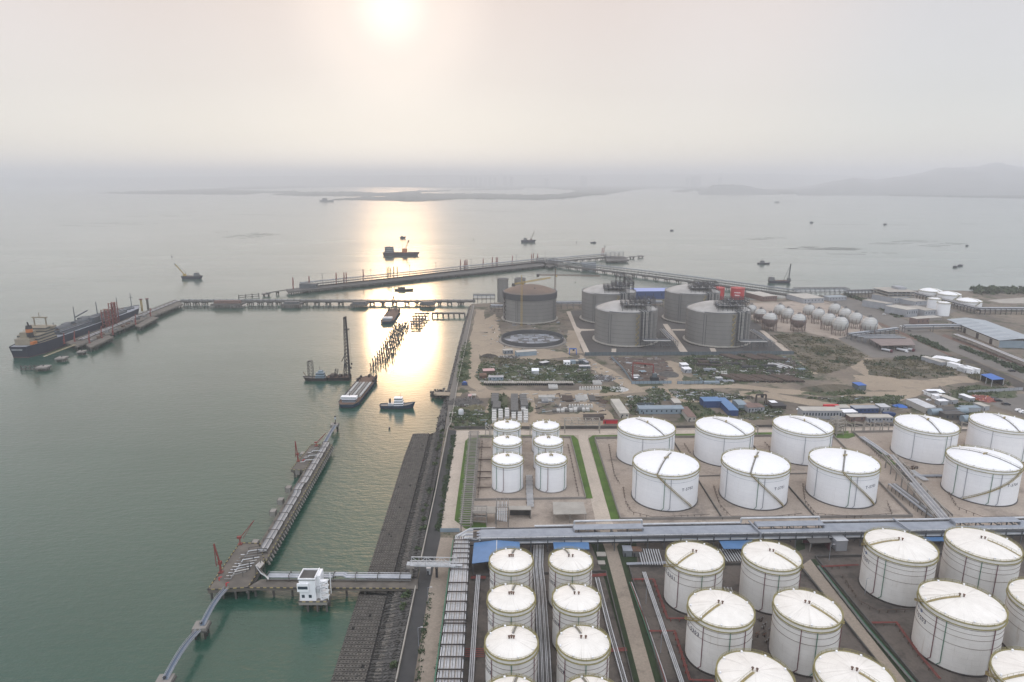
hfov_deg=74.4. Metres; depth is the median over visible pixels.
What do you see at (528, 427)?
boundary wall
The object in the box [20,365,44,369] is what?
fender rail
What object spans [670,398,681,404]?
hut
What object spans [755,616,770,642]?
valve station
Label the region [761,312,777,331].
spherical tank
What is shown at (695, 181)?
tower block
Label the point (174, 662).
catwalk
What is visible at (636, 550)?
hut
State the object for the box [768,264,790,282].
crane barge
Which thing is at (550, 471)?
storage tank
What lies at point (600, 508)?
service road
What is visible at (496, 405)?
slab stack
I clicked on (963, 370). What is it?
container
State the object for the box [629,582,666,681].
pipe run
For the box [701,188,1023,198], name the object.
shore
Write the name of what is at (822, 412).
office block
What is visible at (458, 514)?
lawn
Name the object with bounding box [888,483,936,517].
pipe run
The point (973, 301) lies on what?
storage tank
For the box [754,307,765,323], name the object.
spherical tank
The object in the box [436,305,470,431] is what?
sea slope
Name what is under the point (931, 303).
storage tank
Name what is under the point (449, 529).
gate
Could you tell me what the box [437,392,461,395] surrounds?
dirt track
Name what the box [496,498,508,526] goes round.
lattice tower
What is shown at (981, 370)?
scrub patch
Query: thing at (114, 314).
loading gantry
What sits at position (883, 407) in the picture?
container
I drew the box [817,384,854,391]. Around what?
spoil heap
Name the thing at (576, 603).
storage tank
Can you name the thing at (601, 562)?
plinth
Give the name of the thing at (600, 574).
pipe run
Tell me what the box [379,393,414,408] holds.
tug
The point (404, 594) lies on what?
bush
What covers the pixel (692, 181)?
tower block
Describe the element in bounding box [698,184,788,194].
headland
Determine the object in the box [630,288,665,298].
building
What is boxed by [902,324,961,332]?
pipe bridge
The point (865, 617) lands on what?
bund wall
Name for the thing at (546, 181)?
tower block
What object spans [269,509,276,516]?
fender block
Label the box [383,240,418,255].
crane barge
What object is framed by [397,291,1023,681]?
ground
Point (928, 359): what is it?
shed
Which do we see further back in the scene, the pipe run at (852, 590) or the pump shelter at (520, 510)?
the pump shelter at (520, 510)
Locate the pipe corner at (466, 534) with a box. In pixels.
[455,527,494,540]
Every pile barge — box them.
[338,374,376,407]
[380,296,400,323]
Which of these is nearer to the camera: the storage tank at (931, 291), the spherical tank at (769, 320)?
the spherical tank at (769, 320)
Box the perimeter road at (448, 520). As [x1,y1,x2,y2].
[441,428,966,531]
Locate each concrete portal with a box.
[845,421,852,432]
[853,421,863,430]
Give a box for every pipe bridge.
[406,556,462,578]
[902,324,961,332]
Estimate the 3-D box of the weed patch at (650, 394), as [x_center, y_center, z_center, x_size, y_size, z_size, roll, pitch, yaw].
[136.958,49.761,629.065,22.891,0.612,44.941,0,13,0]
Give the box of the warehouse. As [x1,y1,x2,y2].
[947,318,1023,347]
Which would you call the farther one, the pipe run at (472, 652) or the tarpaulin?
the tarpaulin
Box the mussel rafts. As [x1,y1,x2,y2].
[792,246,850,249]
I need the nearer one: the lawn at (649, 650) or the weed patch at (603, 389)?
the lawn at (649, 650)
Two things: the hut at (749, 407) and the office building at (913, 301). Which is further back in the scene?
the office building at (913, 301)
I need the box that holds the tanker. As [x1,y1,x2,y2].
[9,296,138,356]
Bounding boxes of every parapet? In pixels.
[395,585,415,681]
[421,306,473,558]
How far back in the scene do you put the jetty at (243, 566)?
343.85 m
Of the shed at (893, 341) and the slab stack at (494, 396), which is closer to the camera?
the slab stack at (494, 396)
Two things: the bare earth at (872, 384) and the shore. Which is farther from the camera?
the shore
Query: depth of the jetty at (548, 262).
1403.85 m
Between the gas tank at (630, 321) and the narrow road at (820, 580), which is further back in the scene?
the gas tank at (630, 321)
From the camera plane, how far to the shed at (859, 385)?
641.04 m
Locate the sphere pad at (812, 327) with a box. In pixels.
[751,301,881,339]
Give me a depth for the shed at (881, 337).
819.88 m
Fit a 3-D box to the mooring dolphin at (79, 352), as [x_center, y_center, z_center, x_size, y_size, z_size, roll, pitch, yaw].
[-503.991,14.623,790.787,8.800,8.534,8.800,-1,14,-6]
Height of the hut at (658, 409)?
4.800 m
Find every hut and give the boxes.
[426,567,430,574]
[488,375,503,380]
[503,348,512,353]
[531,368,538,373]
[539,361,548,365]
[579,365,589,368]
[610,399,628,417]
[622,545,632,556]
[631,546,641,556]
[637,405,683,413]
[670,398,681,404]
[679,362,688,367]
[681,367,691,372]
[681,406,695,421]
[715,376,722,380]
[744,402,757,412]
[753,403,764,410]
[936,406,959,410]
[939,410,964,419]
[958,405,980,411]
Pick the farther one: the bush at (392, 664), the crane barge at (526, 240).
the crane barge at (526, 240)
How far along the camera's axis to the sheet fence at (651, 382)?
660.23 m
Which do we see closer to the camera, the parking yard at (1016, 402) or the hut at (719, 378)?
the parking yard at (1016, 402)
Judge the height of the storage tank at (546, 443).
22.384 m
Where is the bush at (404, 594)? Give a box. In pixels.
[401,592,407,597]
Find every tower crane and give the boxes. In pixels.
[512,275,550,318]
[537,268,599,288]
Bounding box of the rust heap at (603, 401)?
[598,399,607,403]
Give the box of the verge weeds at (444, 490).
[415,434,456,680]
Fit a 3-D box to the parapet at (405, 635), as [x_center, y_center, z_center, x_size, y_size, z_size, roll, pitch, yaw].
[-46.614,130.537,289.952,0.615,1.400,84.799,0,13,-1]
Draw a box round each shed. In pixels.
[472,540,519,573]
[479,373,486,378]
[482,368,494,373]
[515,349,536,356]
[553,542,588,553]
[583,414,603,420]
[699,397,721,407]
[718,539,751,553]
[719,397,738,415]
[732,399,745,408]
[767,402,786,408]
[802,535,831,551]
[851,334,894,340]
[852,382,865,389]
[857,336,900,342]
[863,337,904,343]
[869,338,914,349]
[906,398,936,412]
[921,356,945,365]
[924,537,943,540]
[932,355,960,362]
[980,373,1003,386]
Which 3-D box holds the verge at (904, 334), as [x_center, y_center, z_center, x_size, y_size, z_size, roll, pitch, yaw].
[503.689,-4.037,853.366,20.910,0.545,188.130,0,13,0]
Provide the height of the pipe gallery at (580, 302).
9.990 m
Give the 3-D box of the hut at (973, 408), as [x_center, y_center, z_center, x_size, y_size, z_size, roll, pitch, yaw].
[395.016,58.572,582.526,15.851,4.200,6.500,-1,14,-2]
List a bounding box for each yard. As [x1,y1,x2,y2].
[609,357,673,380]
[697,357,808,382]
[838,331,948,357]
[854,295,955,316]
[990,297,1023,302]
[991,394,1023,414]
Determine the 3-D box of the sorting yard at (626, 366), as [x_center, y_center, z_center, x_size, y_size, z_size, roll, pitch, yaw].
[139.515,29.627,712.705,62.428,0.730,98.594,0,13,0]
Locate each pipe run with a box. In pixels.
[465,647,483,659]
[468,575,479,681]
[471,576,485,578]
[477,446,482,494]
[526,475,533,506]
[533,543,551,681]
[568,445,578,495]
[592,573,606,576]
[595,577,627,681]
[608,444,619,482]
[611,647,626,651]
[622,487,707,516]
[626,561,665,566]
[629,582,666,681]
[632,578,684,621]
[638,548,662,564]
[642,572,683,681]
[649,630,713,681]
[714,487,801,515]
[717,549,741,561]
[802,486,891,517]
[817,565,914,681]
[822,564,857,568]
[842,574,915,612]
[859,436,889,456]
[871,621,940,678]
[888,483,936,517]
[910,470,928,480]
[910,474,942,476]
[948,492,1018,516]
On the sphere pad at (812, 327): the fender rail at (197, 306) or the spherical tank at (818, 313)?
the spherical tank at (818, 313)
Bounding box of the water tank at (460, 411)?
[458,409,463,414]
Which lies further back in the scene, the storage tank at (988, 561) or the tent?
the tent
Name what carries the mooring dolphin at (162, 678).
in the sea
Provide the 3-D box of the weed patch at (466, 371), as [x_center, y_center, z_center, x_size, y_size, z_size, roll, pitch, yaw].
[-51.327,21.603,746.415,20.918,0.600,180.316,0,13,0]
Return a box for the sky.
[0,0,1023,176]
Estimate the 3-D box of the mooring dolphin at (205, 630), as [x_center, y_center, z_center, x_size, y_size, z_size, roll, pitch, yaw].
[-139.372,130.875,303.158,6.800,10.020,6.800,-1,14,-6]
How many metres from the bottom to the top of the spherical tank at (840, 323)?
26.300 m
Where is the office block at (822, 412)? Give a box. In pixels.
[797,406,841,418]
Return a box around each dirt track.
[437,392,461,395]
[466,310,932,397]
[478,343,503,347]
[528,398,604,424]
[565,330,582,352]
[579,398,613,425]
[586,359,641,388]
[663,361,683,386]
[665,389,749,402]
[739,388,923,406]
[851,358,980,387]
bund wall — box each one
[473,570,633,681]
[474,435,585,500]
[595,434,912,519]
[628,563,879,681]
[675,443,722,519]
[699,472,806,476]
[753,445,815,518]
[815,553,941,681]
[852,429,966,516]
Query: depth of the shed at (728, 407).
578.30 m
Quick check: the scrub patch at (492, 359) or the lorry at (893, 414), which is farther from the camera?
the scrub patch at (492, 359)
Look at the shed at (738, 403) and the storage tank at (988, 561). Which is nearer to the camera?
the storage tank at (988, 561)
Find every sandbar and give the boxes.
[116,189,251,194]
[204,186,709,200]
[260,191,407,193]
[272,193,396,196]
[342,196,399,200]
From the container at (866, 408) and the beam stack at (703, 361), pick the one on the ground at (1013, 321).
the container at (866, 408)
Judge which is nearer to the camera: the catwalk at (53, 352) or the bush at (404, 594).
the bush at (404, 594)
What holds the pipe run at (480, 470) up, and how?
on the terminal apron at (541, 512)
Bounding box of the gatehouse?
[909,316,929,323]
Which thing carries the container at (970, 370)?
on the ground at (1013, 321)
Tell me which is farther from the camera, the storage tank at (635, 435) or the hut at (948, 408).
the hut at (948, 408)
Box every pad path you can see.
[566,311,593,353]
[663,324,687,351]
[759,330,788,350]
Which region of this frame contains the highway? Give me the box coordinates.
[830,294,1023,379]
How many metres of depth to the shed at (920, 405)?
586.76 m
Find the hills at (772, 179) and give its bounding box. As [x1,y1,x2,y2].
[0,173,892,185]
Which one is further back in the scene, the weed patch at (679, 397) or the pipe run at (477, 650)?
the weed patch at (679, 397)
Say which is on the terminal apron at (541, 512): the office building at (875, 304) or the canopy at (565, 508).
the canopy at (565, 508)
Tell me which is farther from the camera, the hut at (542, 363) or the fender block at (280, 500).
the hut at (542, 363)
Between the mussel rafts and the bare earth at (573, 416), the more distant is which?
the mussel rafts
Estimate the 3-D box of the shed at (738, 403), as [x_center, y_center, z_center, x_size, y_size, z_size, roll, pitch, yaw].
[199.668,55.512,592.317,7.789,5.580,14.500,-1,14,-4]
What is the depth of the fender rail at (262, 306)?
1070.47 m
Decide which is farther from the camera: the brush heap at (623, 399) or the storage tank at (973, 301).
the storage tank at (973, 301)
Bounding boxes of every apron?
[454,426,1023,530]
[454,528,1023,681]
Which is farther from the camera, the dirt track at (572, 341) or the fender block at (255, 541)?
the dirt track at (572, 341)
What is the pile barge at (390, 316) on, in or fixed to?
on the sea
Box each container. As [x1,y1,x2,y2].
[563,360,569,364]
[603,419,617,423]
[830,535,848,550]
[835,404,850,408]
[841,409,857,416]
[845,414,865,421]
[850,405,878,412]
[862,414,893,422]
[875,403,889,412]
[924,390,938,396]
[931,394,940,399]
[935,399,947,404]
[939,394,958,403]
[947,362,966,368]
[957,367,966,372]
[958,365,974,373]
[958,394,974,401]
[966,365,980,373]
[974,402,989,410]
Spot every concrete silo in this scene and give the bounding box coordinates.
[497,278,508,302]
[514,277,525,285]
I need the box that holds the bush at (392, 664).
[388,659,397,667]
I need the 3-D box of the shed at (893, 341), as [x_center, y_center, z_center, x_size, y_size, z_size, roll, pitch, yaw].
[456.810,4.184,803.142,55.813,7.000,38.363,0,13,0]
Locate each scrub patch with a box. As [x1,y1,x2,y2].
[480,358,576,364]
[777,334,865,373]
[862,359,964,378]
[954,357,1012,386]
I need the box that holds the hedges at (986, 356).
[843,292,1023,372]
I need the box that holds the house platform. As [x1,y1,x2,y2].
[298,588,331,611]
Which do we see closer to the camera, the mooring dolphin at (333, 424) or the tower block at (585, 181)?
the mooring dolphin at (333, 424)
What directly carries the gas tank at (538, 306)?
on the ground at (1013, 321)
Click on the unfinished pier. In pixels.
(422, 318)
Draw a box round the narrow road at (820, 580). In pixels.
[803,560,905,681]
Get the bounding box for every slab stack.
[491,393,498,403]
[492,401,500,410]
[511,393,517,413]
[519,394,526,402]
[520,400,527,408]
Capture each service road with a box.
[579,435,612,523]
[599,529,654,681]
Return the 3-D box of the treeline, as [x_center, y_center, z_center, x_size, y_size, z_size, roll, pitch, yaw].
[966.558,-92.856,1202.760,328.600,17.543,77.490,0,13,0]
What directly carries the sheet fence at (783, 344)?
on the ground at (1013, 321)
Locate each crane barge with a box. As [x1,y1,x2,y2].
[174,264,201,278]
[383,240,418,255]
[521,231,535,241]
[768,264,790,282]
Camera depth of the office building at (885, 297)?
1098.16 m
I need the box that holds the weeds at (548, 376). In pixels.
[449,344,1013,428]
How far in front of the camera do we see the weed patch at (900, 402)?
605.08 m
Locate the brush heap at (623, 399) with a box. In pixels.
[599,395,628,403]
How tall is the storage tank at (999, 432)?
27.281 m
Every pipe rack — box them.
[434,538,470,681]
[469,516,1023,551]
[846,327,899,339]
[882,452,952,517]
[953,334,1023,365]
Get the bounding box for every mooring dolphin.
[35,365,51,370]
[54,356,68,361]
[76,350,87,354]
[155,673,176,681]
[191,620,211,639]
[330,422,339,431]
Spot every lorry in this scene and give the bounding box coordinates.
[823,404,837,406]
[881,348,892,352]
[882,412,895,416]
[896,348,907,351]
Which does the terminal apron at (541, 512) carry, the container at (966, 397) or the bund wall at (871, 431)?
the bund wall at (871, 431)
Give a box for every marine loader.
[213,543,223,573]
[237,520,253,544]
[295,441,299,461]
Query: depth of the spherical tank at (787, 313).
934.92 m
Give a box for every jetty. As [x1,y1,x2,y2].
[179,299,474,307]
[207,441,417,598]
[286,252,798,296]
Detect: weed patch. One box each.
[449,406,488,429]
[456,342,471,383]
[475,364,591,385]
[484,395,508,423]
[599,386,622,392]
[626,395,661,414]
[645,388,670,401]
[668,389,752,400]
[679,355,814,384]
[679,402,732,419]
[738,406,783,419]
[744,391,763,394]
[801,390,862,395]
[809,395,905,403]
[873,399,908,406]
[939,385,1017,401]
[954,402,981,412]
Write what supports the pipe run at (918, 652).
on the apron at (900, 645)
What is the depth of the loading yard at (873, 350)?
798.33 m
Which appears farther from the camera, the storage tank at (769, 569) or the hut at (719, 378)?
the hut at (719, 378)
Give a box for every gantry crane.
[632,362,653,379]
[754,394,766,404]
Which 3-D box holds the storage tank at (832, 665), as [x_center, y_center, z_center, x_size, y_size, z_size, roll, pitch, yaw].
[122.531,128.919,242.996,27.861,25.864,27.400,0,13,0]
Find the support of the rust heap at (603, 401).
on the ground at (1013, 321)
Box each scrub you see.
[107,185,965,200]
[480,334,1011,385]
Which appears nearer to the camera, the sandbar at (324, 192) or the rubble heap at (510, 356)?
the rubble heap at (510, 356)
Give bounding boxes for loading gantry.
[100,309,113,327]
[108,302,119,324]
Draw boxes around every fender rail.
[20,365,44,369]
[183,305,211,308]
[213,305,244,308]
[238,293,258,298]
[248,305,276,308]
[281,305,309,308]
[313,305,354,308]
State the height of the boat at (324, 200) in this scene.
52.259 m
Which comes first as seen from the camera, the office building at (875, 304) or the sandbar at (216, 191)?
the office building at (875, 304)
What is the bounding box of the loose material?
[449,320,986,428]
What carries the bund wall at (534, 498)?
on the terminal apron at (541, 512)
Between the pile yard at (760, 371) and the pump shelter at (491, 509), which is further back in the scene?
the pile yard at (760, 371)
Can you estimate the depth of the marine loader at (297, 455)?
475.40 m
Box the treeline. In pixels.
[969,284,1023,294]
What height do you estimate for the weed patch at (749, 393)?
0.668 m
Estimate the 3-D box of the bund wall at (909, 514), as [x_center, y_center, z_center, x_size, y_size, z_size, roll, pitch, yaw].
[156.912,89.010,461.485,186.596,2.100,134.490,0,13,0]
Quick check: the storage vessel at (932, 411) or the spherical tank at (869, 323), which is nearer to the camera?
the storage vessel at (932, 411)
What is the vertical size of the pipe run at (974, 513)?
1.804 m
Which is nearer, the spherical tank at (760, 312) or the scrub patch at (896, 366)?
the scrub patch at (896, 366)
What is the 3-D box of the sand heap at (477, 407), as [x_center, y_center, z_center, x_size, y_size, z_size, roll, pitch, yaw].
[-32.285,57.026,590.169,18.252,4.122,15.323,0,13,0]
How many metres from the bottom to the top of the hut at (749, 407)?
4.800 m
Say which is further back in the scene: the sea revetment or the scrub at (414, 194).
the scrub at (414, 194)
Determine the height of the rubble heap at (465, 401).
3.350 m
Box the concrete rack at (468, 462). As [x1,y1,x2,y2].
[459,431,479,531]
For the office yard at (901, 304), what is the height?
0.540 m
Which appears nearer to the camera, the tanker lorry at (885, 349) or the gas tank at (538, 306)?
the tanker lorry at (885, 349)
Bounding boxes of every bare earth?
[468,386,652,397]
[478,314,572,358]
[491,412,596,425]
[768,391,817,396]
[853,375,921,390]
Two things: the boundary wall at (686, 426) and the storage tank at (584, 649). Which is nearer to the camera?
the storage tank at (584, 649)
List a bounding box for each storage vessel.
[927,408,942,415]
[955,407,968,412]
[959,415,968,421]
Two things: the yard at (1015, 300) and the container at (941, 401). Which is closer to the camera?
the container at (941, 401)
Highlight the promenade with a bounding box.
[445,305,474,428]
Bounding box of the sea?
[0,186,1023,681]
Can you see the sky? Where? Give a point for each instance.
(89, 88)
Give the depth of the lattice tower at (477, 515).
389.68 m
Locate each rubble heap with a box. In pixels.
[446,397,483,405]
[498,355,519,358]
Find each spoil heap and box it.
[481,353,497,357]
[800,386,827,391]
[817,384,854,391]
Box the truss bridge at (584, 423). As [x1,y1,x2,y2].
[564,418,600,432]
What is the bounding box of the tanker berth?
[65,299,182,351]
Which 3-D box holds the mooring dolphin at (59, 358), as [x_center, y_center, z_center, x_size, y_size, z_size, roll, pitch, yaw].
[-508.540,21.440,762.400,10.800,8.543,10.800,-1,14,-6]
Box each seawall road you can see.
[397,430,455,681]
[417,538,452,681]
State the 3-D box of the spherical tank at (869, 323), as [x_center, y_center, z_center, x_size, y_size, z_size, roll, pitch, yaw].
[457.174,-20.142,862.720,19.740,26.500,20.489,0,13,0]
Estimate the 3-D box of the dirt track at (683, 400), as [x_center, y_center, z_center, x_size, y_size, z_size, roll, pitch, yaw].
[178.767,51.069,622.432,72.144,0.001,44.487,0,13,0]
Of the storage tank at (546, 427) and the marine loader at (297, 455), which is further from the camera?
the storage tank at (546, 427)
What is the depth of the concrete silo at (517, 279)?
1092.53 m
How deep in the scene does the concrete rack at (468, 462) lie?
434.42 m
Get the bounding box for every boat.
[303,360,326,380]
[319,198,333,201]
[395,287,413,290]
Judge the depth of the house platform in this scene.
319.08 m
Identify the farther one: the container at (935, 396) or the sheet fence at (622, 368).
the sheet fence at (622, 368)
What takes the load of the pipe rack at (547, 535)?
on the apron at (900, 645)
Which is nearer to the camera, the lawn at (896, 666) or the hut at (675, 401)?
the lawn at (896, 666)
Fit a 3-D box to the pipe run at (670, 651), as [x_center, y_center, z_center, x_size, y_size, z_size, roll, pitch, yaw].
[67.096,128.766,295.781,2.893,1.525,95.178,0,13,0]
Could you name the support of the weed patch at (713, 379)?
on the ground at (1013, 321)
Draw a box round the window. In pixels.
[298,587,307,589]
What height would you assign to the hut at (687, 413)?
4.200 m
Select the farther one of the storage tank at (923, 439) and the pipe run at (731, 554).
the storage tank at (923, 439)
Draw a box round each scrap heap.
[588,374,615,381]
[972,394,998,402]
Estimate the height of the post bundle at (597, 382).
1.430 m
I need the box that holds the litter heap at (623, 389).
[610,386,628,391]
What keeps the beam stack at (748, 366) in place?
on the pile yard at (760, 371)
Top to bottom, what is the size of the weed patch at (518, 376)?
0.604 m
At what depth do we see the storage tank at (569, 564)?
311.89 m
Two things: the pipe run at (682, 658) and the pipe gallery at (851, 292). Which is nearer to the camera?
the pipe run at (682, 658)
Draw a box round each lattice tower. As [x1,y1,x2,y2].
[472,505,486,525]
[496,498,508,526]
[830,415,845,435]
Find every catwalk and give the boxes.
[43,344,74,356]
[163,628,200,679]
[200,587,227,625]
[323,424,336,442]
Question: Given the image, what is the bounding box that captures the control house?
[297,568,331,600]
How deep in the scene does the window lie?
316.64 m
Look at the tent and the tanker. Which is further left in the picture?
the tanker
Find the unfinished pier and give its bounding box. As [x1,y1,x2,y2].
[410,311,464,327]
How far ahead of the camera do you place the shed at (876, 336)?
825.09 m
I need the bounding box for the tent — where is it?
[922,389,944,393]
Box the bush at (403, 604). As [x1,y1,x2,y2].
[399,601,406,606]
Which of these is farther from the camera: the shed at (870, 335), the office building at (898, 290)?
the office building at (898, 290)
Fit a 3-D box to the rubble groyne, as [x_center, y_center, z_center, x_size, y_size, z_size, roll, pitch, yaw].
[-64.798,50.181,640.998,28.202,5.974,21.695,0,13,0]
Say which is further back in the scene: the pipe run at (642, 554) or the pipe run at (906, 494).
the pipe run at (906, 494)
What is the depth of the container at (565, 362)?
725.77 m
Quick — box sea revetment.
[331,429,444,681]
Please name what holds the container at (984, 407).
on the ground at (1013, 321)
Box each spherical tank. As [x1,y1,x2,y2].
[747,303,756,318]
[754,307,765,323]
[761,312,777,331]
[773,302,785,319]
[781,306,793,323]
[790,312,806,331]
[802,302,814,319]
[811,306,824,323]
[820,311,835,330]
[828,301,840,316]
[831,315,848,335]
[838,306,850,322]
[848,310,862,328]
[860,315,877,334]
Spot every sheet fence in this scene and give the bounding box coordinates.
[585,351,793,355]
[611,356,631,380]
[631,381,671,383]
[637,402,653,404]
[677,380,702,383]
[772,334,791,350]
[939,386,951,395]
[967,387,1022,392]
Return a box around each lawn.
[455,438,486,528]
[479,435,592,497]
[588,431,848,518]
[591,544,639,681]
[617,541,661,681]
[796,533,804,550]
[811,559,916,681]
[835,433,854,437]
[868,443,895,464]
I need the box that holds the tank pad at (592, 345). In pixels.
[571,306,782,351]
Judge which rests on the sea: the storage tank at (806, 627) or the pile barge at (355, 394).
the pile barge at (355, 394)
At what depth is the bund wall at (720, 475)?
454.93 m
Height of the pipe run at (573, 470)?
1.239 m
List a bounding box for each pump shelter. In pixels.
[473,506,495,516]
[509,506,530,514]
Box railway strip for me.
[957,358,1023,390]
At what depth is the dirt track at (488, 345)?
807.81 m
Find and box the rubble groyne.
[430,388,449,397]
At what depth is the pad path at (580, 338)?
893.16 m
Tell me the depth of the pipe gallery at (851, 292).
1142.82 m
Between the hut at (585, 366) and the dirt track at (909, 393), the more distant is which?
the hut at (585, 366)
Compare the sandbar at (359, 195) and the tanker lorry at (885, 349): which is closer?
the tanker lorry at (885, 349)
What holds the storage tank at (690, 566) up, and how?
on the apron at (900, 645)
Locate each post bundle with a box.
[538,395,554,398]
[541,398,547,402]
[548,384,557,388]
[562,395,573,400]
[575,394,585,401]
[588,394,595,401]
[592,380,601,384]
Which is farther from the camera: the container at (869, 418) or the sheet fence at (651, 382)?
the sheet fence at (651, 382)
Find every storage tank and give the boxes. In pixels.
[484,622,538,681]
[486,581,535,630]
[488,546,533,589]
[489,673,535,681]
[491,451,523,493]
[492,433,522,454]
[493,419,521,437]
[531,419,560,452]
[533,434,563,468]
[535,451,567,493]
[548,546,593,607]
[551,581,601,650]
[555,622,610,681]
[566,673,613,681]
[616,415,675,465]
[631,448,699,511]
[663,539,724,614]
[684,587,755,676]
[693,415,754,466]
[715,648,795,681]
[716,286,724,299]
[718,447,790,510]
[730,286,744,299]
[738,539,803,614]
[768,587,844,677]
[769,414,834,465]
[805,446,880,508]
[812,648,896,681]
[858,527,939,607]
[890,413,959,464]
[910,578,1008,677]
[919,287,942,295]
[926,297,941,309]
[936,300,951,316]
[937,291,961,300]
[937,525,1023,605]
[940,444,1023,506]
[955,297,982,307]
[964,411,1023,461]
[985,646,1023,681]
[1002,576,1023,648]
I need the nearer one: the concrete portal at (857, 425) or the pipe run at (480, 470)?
the pipe run at (480, 470)
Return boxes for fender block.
[251,539,259,542]
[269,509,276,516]
[277,497,284,504]
[285,485,291,492]
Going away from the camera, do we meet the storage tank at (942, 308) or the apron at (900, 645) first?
the apron at (900, 645)
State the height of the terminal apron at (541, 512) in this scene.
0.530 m
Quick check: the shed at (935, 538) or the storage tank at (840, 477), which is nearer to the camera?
the shed at (935, 538)
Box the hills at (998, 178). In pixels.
[775,162,1023,194]
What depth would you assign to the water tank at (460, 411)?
570.95 m
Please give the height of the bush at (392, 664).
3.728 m
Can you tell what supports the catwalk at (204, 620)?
on the mooring dolphin at (205, 630)
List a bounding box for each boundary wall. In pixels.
[454,426,616,428]
[675,423,967,427]
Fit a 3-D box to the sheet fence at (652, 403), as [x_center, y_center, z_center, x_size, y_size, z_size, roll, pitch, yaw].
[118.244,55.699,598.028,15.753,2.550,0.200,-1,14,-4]
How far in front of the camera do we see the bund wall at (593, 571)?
320.99 m
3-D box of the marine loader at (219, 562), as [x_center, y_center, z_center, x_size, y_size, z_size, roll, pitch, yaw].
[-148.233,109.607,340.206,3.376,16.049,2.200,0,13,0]
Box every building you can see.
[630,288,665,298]
[745,291,776,300]
[786,293,823,303]
[823,295,846,300]
[862,299,892,308]
[872,285,915,299]
[872,293,909,302]
[884,305,917,316]
[899,298,926,305]
[907,305,935,315]
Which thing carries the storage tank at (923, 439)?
on the terminal apron at (541, 512)
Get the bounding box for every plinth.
[596,552,605,556]
[598,560,604,565]
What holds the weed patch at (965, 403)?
on the ground at (1013, 321)
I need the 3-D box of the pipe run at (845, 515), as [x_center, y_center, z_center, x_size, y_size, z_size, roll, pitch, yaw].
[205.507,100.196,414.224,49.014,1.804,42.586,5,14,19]
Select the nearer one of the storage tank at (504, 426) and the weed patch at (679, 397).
the storage tank at (504, 426)
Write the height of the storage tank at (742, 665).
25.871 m
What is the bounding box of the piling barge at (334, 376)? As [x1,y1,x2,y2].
[326,316,352,380]
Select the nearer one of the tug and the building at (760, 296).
the tug
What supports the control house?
on the house platform
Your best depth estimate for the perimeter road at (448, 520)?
482.29 m
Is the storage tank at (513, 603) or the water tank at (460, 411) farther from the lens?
the water tank at (460, 411)
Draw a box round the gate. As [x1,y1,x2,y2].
[440,528,459,531]
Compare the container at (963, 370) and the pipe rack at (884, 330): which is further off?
the pipe rack at (884, 330)
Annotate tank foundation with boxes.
[499,329,565,348]
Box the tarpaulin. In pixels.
[892,404,906,407]
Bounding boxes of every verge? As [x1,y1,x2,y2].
[878,322,952,355]
[942,334,1023,366]
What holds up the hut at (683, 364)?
on the ground at (1013, 321)
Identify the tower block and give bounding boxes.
[460,177,462,186]
[474,177,476,186]
[479,177,481,186]
[503,176,506,186]
[510,177,512,186]
[545,178,548,186]
[580,176,583,186]
[584,177,586,186]
[685,178,688,186]
[690,176,694,186]
[694,176,697,186]
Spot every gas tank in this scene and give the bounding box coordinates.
[501,284,557,324]
[579,272,635,322]
[592,296,677,349]
[662,280,719,323]
[683,296,774,349]
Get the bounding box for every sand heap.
[466,404,484,410]
[658,371,678,377]
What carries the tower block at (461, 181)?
on the sandbar at (590, 190)
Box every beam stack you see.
[696,363,708,365]
[697,360,708,362]
[703,368,715,370]
[703,381,719,383]
[741,365,756,367]
[761,364,777,366]
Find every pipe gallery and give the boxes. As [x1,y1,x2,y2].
[473,294,494,303]
[490,304,502,309]
[556,300,662,308]
[792,287,877,297]
[912,292,1023,314]
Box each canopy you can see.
[553,502,586,522]
[924,315,941,320]

